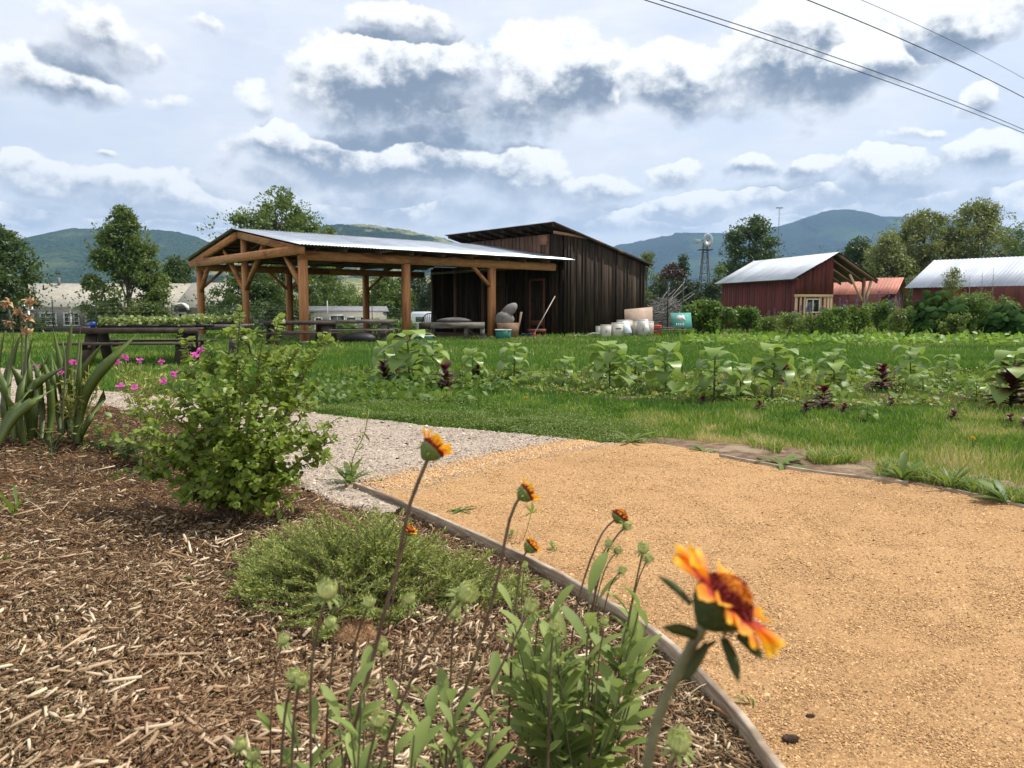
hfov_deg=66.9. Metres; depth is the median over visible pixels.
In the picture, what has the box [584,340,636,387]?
sunflower
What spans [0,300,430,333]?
wire fence
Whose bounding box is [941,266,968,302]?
sapling
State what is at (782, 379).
amaranth
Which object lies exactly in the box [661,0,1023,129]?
power line
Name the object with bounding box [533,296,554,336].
broom
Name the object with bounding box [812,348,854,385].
sunflower
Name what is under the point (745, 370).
sunflower
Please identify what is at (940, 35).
power line
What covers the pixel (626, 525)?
blanket flower bud
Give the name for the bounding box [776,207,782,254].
utility pole
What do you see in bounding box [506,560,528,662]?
blanket flower bud
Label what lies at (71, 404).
campion plant
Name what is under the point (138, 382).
campion plant
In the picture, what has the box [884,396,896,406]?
amaranth
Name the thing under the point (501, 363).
sunflower
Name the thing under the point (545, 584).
blanket flower bud
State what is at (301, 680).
blanket flower bud
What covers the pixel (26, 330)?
iris stalk
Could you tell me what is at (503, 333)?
bucket
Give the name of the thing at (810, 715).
dirt clod
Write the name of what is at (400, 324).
hedge shrub
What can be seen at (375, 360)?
sunflower
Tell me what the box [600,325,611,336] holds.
pail
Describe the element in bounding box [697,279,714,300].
arborvitae
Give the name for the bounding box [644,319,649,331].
propped sheet
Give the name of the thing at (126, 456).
leafy perennial
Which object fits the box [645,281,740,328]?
brush pile
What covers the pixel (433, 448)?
blanket flower
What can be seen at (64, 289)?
house
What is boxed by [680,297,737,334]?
lilac bush
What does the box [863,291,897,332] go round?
perennial clump
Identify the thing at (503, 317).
sack
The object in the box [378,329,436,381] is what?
sunflower
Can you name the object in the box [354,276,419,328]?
shade tree
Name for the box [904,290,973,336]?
bush
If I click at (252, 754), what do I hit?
blanket flower bud
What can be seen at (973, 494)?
edging board
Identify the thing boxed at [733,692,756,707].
weed
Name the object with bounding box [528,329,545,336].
crate
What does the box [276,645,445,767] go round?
leafy clump
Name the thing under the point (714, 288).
arborvitae
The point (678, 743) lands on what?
blanket flower bud
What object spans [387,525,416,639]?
blanket flower
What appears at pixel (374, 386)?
squash seedlings
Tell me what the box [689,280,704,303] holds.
arborvitae
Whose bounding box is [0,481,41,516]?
weed
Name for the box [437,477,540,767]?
blanket flower
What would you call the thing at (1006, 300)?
perennial clump
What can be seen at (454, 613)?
blanket flower bud
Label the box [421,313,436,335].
windsor chair
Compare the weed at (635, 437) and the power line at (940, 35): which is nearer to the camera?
the weed at (635, 437)
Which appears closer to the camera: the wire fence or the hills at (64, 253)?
the wire fence
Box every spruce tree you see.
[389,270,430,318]
[413,275,430,311]
[676,253,696,298]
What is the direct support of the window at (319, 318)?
in the mobile home
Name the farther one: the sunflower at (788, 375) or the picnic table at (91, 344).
the picnic table at (91, 344)
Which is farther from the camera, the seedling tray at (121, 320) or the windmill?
the windmill
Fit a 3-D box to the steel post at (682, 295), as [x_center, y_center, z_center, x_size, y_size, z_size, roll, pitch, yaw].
[7.886,-3.513,35.842,0.056,2.262,0.040,0,6,0]
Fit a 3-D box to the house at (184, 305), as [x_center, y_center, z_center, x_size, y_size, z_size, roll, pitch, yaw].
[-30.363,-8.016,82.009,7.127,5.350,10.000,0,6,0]
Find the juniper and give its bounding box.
[215,504,540,645]
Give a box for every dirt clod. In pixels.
[781,734,799,742]
[805,714,814,717]
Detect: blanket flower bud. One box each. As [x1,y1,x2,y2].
[229,736,247,767]
[243,746,262,767]
[245,631,290,767]
[279,666,299,767]
[280,670,309,767]
[309,576,341,767]
[323,615,344,767]
[348,594,376,767]
[365,707,389,767]
[371,637,398,767]
[377,579,479,767]
[386,592,417,767]
[440,596,539,767]
[444,603,463,766]
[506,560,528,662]
[526,579,550,767]
[546,618,561,767]
[574,538,612,730]
[580,616,609,767]
[585,565,626,722]
[587,520,632,665]
[587,545,622,678]
[600,540,650,753]
[615,553,653,734]
[660,723,696,767]
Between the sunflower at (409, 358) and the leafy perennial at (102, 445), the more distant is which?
the sunflower at (409, 358)
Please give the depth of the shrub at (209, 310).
61.30 m
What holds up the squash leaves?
on the ground at (653, 401)
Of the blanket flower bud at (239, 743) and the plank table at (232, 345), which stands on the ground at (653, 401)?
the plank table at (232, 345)
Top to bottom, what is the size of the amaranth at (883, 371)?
0.388 m
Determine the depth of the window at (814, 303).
50.02 m
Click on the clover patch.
(581, 427)
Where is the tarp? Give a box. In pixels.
[435,317,470,321]
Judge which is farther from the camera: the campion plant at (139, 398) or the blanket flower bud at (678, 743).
the campion plant at (139, 398)
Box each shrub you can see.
[105,304,344,522]
[205,301,236,317]
[218,305,258,329]
[336,323,356,327]
[370,318,382,327]
[377,318,401,328]
[396,320,417,328]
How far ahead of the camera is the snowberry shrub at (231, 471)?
3.50 m
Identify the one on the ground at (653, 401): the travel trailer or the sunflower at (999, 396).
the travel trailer
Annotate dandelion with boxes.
[686,444,718,452]
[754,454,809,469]
[862,462,891,476]
[881,451,926,480]
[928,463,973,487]
[953,474,997,489]
[971,479,1022,503]
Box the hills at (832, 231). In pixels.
[614,209,1023,293]
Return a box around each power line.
[645,0,1022,132]
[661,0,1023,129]
[807,0,1023,97]
[862,0,1023,78]
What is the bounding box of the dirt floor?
[264,332,520,338]
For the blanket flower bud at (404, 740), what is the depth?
1.41 m
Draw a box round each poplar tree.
[53,203,184,324]
[133,257,175,323]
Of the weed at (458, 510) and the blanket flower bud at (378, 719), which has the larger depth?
the weed at (458, 510)
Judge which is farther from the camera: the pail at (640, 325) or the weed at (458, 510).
the pail at (640, 325)
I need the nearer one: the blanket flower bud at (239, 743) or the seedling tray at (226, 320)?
the blanket flower bud at (239, 743)
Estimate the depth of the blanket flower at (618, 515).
1.67 m
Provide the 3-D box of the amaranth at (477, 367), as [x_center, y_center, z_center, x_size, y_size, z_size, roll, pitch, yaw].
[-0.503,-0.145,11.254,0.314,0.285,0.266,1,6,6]
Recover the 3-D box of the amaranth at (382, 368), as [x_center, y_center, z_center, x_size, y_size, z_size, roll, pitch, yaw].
[-1.790,-0.154,10.825,0.358,0.384,0.424,-5,7,-41]
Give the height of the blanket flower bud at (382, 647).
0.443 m
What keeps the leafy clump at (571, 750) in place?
on the mulch
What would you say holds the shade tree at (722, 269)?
on the ground at (653, 401)
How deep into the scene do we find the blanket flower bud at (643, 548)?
1.54 m
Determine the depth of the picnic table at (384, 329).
23.55 m
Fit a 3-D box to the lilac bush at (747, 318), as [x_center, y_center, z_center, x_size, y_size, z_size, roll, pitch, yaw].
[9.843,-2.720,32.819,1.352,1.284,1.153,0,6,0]
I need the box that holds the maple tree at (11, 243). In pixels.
[0,223,60,332]
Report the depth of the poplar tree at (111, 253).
72.14 m
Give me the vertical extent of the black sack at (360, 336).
0.447 m
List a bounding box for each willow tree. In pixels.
[184,272,318,330]
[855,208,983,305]
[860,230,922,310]
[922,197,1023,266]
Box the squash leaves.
[679,328,1023,346]
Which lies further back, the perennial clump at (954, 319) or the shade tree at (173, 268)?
the shade tree at (173, 268)
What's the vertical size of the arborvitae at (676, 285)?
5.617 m
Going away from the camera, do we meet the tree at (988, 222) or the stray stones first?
the stray stones
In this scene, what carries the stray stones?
on the sand path at (797, 551)
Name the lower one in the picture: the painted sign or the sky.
the painted sign
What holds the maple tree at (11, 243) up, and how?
on the ground at (653, 401)
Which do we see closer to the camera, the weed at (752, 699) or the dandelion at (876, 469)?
the weed at (752, 699)
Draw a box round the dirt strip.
[622,437,1023,489]
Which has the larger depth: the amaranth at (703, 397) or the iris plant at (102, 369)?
the amaranth at (703, 397)
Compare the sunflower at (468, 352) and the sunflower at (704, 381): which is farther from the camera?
the sunflower at (468, 352)
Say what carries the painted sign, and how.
on the ground at (653, 401)
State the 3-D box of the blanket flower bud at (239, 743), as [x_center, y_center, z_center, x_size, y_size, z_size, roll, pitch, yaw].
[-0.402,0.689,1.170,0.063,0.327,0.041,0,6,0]
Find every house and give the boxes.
[1,277,191,332]
[172,283,262,330]
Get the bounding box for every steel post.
[667,285,668,326]
[682,283,683,328]
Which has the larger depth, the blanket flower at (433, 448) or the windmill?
the windmill
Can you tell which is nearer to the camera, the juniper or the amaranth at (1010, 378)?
the juniper
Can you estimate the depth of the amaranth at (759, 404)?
8.01 m
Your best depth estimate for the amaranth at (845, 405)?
7.71 m
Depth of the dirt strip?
5.52 m
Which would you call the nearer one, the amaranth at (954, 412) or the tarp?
the amaranth at (954, 412)
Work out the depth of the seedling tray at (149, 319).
14.60 m
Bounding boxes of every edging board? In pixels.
[353,482,785,767]
[719,454,907,483]
[944,487,1023,507]
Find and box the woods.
[293,288,706,320]
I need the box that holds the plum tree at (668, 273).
[648,262,693,300]
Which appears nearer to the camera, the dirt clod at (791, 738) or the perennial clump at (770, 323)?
the dirt clod at (791, 738)
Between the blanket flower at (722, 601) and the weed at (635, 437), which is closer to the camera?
the blanket flower at (722, 601)
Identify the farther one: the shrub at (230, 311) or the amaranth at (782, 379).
the shrub at (230, 311)
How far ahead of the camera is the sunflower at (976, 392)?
8.93 m
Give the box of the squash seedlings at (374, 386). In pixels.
[262,364,515,404]
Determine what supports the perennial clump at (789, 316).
on the ground at (653, 401)
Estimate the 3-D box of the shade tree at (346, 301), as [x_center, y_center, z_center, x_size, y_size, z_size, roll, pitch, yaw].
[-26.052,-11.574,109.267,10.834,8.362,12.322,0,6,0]
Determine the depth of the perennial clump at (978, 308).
30.58 m
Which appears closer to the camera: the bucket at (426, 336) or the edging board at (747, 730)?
the edging board at (747, 730)
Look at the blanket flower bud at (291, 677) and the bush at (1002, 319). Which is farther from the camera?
the bush at (1002, 319)
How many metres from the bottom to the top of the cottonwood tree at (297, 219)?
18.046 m
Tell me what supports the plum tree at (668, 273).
on the ground at (653, 401)
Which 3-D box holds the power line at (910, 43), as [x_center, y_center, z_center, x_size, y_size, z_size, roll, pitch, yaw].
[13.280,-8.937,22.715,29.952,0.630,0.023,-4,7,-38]
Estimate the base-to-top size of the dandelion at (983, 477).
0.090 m
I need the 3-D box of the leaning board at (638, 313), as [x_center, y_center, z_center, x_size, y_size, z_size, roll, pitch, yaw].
[5.093,-2.602,31.185,1.279,0.985,0.407,-1,6,-10]
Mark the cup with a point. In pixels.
(92, 324)
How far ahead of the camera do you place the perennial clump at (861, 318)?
29.63 m
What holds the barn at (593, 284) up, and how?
on the ground at (653, 401)
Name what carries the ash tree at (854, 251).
on the ground at (653, 401)
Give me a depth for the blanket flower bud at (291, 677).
1.15 m
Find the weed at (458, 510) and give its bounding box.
[446,506,476,513]
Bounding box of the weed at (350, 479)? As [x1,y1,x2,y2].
[328,461,370,483]
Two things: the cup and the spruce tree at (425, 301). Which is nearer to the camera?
the cup
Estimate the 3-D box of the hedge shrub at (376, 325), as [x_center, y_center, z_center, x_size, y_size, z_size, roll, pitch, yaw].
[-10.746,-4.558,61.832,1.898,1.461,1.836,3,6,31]
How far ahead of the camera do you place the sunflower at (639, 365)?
10.78 m
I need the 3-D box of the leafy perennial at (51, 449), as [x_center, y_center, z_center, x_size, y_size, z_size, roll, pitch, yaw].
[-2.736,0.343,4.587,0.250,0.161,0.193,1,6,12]
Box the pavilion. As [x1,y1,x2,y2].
[184,228,574,342]
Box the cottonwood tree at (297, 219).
[196,185,356,326]
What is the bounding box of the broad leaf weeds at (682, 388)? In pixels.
[349,360,1023,404]
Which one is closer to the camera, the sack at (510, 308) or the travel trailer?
the sack at (510, 308)
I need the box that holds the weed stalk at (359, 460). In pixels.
[342,406,369,481]
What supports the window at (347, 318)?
in the mobile home
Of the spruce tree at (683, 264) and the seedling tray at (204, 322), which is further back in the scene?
the spruce tree at (683, 264)
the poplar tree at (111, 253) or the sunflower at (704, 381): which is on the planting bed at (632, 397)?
the sunflower at (704, 381)
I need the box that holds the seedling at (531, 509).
[523,502,536,539]
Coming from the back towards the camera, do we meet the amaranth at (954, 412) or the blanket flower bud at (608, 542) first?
the amaranth at (954, 412)
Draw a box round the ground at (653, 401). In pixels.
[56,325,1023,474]
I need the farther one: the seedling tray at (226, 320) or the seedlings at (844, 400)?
the seedling tray at (226, 320)
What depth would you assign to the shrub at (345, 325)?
54.44 m
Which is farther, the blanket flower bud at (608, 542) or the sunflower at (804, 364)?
the sunflower at (804, 364)
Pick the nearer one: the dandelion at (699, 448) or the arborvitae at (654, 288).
the dandelion at (699, 448)
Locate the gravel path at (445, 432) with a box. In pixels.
[0,368,577,514]
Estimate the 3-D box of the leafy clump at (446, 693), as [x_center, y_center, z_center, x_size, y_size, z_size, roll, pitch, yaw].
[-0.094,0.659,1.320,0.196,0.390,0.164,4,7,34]
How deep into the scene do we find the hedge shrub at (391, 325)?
61.45 m
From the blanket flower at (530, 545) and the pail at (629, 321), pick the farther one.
the pail at (629, 321)
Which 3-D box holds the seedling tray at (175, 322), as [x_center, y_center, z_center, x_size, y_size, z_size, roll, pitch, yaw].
[-6.366,-1.184,14.720,0.646,0.287,0.415,0,6,0]
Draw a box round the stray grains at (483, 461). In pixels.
[331,438,601,489]
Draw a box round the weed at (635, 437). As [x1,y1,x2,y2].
[612,431,652,442]
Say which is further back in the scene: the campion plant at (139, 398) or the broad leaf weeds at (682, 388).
the broad leaf weeds at (682, 388)
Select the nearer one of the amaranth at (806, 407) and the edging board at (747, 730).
the edging board at (747, 730)
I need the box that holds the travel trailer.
[411,312,430,328]
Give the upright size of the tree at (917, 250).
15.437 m
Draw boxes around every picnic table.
[58,327,216,365]
[257,320,339,345]
[315,320,397,340]
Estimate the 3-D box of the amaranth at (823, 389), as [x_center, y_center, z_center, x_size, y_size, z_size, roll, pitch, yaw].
[3.260,0.146,8.129,0.333,0.303,0.393,-1,6,-12]
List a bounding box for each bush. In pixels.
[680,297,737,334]
[728,305,762,332]
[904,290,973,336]
[975,303,1023,337]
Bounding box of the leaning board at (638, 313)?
[624,307,652,320]
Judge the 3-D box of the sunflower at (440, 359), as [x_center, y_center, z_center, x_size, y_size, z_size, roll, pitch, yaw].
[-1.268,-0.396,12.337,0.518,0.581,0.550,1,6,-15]
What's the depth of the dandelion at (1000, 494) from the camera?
4.19 m
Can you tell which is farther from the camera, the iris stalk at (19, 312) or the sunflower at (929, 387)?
the sunflower at (929, 387)
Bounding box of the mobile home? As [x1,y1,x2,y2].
[309,306,388,328]
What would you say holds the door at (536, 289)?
in the barn at (593, 284)
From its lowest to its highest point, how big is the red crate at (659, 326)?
0.440 m
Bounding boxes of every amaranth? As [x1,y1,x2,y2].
[376,359,393,379]
[429,360,460,387]
[472,364,481,377]
[697,394,707,403]
[752,400,766,409]
[778,364,797,383]
[800,401,812,414]
[807,384,837,409]
[839,402,850,414]
[863,362,902,390]
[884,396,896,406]
[945,408,960,419]
[978,361,1023,410]
[1001,412,1013,426]
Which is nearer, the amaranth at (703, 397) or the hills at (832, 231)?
the amaranth at (703, 397)
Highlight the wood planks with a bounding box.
[654,327,685,330]
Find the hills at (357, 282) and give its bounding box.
[294,278,411,303]
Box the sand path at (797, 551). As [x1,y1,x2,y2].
[370,442,1023,767]
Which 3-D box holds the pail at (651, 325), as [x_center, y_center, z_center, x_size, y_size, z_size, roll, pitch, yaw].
[5.376,-2.139,30.235,0.290,0.601,0.264,1,6,6]
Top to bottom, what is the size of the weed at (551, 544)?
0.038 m
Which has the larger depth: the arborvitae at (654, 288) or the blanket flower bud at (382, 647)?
the arborvitae at (654, 288)
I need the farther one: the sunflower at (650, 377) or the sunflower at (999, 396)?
the sunflower at (650, 377)
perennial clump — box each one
[754,308,787,331]
[774,304,811,333]
[785,306,839,334]
[808,302,851,334]
[838,294,874,333]
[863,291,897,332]
[885,297,919,335]
[934,312,971,335]
[953,290,994,334]
[983,294,1021,327]
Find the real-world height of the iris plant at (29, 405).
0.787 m
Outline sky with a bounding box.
[0,0,1023,246]
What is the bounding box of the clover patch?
[297,380,681,444]
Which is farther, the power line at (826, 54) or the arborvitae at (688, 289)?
the arborvitae at (688, 289)
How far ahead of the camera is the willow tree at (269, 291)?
64.20 m
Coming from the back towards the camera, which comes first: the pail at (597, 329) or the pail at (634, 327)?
the pail at (634, 327)
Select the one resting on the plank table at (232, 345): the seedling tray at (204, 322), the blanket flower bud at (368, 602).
the seedling tray at (204, 322)
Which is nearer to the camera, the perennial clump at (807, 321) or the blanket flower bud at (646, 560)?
the blanket flower bud at (646, 560)
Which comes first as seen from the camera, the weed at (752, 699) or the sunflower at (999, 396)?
the weed at (752, 699)
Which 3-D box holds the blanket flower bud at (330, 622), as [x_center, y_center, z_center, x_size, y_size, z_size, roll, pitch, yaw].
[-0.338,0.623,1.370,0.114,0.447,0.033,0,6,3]
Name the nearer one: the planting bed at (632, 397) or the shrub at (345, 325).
the planting bed at (632, 397)
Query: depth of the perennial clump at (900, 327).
27.83 m
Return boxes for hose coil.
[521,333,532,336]
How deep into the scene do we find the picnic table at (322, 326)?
21.23 m
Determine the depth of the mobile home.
82.79 m
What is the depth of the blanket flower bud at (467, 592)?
1.04 m
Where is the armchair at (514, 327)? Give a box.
[497,312,521,336]
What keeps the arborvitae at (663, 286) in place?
on the ground at (653, 401)
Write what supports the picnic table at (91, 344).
on the ground at (653, 401)
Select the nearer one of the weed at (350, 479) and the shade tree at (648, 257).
the weed at (350, 479)
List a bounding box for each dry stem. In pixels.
[609,680,697,710]
[683,682,715,698]
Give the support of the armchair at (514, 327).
on the ground at (653, 401)
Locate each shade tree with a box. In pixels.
[161,254,195,286]
[293,275,361,326]
[333,284,371,305]
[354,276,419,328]
[640,249,659,306]
[703,264,727,300]
[1000,221,1023,256]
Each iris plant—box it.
[0,331,63,446]
[50,323,138,441]
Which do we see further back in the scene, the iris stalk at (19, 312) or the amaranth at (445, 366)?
the amaranth at (445, 366)
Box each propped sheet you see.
[622,321,631,332]
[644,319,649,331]
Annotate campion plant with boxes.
[32,359,108,446]
[114,347,205,465]
[114,354,167,442]
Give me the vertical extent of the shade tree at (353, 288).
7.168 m
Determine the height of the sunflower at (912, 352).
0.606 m
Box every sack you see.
[341,332,376,342]
[494,312,513,323]
[501,303,516,314]
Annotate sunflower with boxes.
[372,340,394,366]
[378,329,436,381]
[416,340,449,368]
[460,348,488,379]
[497,342,528,382]
[552,356,576,384]
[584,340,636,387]
[623,355,650,382]
[644,341,682,393]
[694,347,741,402]
[720,360,757,397]
[750,342,800,397]
[796,357,813,378]
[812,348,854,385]
[856,401,878,419]
[891,345,931,386]
[905,370,935,402]
[933,354,959,377]
[964,376,989,400]
[977,347,1023,407]
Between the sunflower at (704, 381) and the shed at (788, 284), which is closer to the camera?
the sunflower at (704, 381)
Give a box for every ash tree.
[717,213,793,278]
[837,235,874,270]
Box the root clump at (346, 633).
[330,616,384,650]
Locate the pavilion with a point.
(258, 249)
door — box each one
[496,285,507,328]
[529,278,544,334]
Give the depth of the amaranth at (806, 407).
7.81 m
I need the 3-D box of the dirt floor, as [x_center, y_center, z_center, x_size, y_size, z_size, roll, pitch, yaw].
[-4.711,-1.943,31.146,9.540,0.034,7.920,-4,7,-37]
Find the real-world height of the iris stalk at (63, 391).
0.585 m
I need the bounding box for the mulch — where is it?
[0,400,762,767]
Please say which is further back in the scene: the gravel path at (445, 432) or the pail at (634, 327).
the pail at (634, 327)
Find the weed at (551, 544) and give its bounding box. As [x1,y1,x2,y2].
[549,540,557,550]
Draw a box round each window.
[39,312,57,325]
[63,312,80,325]
[314,317,322,328]
[329,315,345,323]
[345,317,356,324]
[806,299,819,312]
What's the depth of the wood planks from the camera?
29.68 m
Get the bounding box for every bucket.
[416,335,433,339]
[495,329,510,339]
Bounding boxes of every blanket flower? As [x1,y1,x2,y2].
[343,427,456,767]
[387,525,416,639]
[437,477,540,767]
[506,536,540,767]
[570,508,629,650]
[641,541,787,767]
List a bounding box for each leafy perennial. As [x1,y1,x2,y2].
[21,428,76,455]
[72,423,127,451]
[98,432,149,459]
[111,434,158,466]
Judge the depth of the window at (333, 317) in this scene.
82.28 m
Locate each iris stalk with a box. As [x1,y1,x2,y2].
[0,297,15,435]
[10,296,37,376]
[19,314,34,434]
[62,341,65,436]
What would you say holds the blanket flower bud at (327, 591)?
on the mulch
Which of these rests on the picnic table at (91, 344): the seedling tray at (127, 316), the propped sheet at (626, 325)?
the seedling tray at (127, 316)
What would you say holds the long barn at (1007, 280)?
on the ground at (653, 401)
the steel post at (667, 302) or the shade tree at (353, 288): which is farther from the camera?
the shade tree at (353, 288)
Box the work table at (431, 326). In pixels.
[419,322,484,338]
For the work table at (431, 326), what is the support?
on the ground at (653, 401)
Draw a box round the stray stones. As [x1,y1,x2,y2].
[382,442,625,493]
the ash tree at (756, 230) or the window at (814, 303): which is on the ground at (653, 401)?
the ash tree at (756, 230)
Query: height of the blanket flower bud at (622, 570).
0.478 m
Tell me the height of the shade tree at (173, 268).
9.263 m
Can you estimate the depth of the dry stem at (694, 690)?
2.10 m
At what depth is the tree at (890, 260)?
101.73 m
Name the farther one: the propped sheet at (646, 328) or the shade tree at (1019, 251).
the shade tree at (1019, 251)
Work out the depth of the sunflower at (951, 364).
11.42 m
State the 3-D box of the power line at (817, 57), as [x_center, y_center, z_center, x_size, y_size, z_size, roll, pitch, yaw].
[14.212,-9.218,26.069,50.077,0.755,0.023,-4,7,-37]
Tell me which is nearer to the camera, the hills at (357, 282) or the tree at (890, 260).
the tree at (890, 260)
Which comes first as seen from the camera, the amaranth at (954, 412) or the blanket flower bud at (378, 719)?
the blanket flower bud at (378, 719)
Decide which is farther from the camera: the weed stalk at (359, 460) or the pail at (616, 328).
the pail at (616, 328)
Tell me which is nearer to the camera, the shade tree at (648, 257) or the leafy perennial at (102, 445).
the leafy perennial at (102, 445)
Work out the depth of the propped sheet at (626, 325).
29.05 m
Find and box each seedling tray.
[97,315,130,327]
[123,314,150,323]
[128,315,163,327]
[159,315,194,327]
[181,314,216,327]
[183,313,214,323]
[212,313,244,323]
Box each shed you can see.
[714,252,877,329]
[833,277,908,324]
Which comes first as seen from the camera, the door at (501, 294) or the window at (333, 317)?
the door at (501, 294)
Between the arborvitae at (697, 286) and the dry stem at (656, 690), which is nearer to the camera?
the dry stem at (656, 690)
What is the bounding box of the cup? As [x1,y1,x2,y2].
[89,322,95,327]
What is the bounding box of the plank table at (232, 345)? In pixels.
[197,324,253,354]
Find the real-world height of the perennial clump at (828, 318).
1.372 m
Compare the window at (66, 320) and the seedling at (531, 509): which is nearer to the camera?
the seedling at (531, 509)
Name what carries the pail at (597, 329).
on the ground at (653, 401)
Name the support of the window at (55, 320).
in the house at (64, 289)
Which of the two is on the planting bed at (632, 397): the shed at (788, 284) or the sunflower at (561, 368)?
the sunflower at (561, 368)
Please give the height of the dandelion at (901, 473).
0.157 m
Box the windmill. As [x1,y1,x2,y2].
[696,233,713,297]
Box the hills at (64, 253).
[0,228,224,282]
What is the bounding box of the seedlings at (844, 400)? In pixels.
[349,366,1023,408]
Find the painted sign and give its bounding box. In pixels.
[670,313,691,327]
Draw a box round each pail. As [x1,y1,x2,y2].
[595,326,599,335]
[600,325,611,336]
[611,323,623,336]
[616,320,632,335]
[632,321,636,335]
[636,319,648,336]
[648,321,653,336]
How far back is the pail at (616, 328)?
28.98 m
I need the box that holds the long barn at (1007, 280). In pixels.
[905,256,1023,327]
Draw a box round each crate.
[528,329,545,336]
[653,325,661,334]
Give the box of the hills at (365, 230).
[185,224,456,295]
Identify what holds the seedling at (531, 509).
on the sand path at (797, 551)
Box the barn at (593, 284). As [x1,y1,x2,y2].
[431,221,652,334]
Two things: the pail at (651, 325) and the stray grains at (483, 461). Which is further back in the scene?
the pail at (651, 325)
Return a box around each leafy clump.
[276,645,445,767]
[403,651,514,767]
[494,552,663,767]
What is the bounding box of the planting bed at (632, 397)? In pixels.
[353,370,1021,416]
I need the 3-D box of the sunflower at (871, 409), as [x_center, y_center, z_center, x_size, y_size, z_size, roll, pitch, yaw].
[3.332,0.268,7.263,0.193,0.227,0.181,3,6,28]
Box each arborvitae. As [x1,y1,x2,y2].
[645,276,661,323]
[656,279,671,326]
[668,277,683,312]
[678,279,697,311]
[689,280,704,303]
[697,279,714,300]
[708,278,721,302]
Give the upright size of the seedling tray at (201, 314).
0.253 m
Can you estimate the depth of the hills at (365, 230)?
2780.14 m
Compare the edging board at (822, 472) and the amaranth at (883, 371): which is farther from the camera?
the amaranth at (883, 371)
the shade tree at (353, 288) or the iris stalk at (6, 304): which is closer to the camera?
the iris stalk at (6, 304)
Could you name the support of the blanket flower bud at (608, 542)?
on the mulch
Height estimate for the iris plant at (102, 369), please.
0.804 m
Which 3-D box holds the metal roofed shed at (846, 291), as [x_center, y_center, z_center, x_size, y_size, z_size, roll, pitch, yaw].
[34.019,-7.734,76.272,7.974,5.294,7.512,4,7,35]

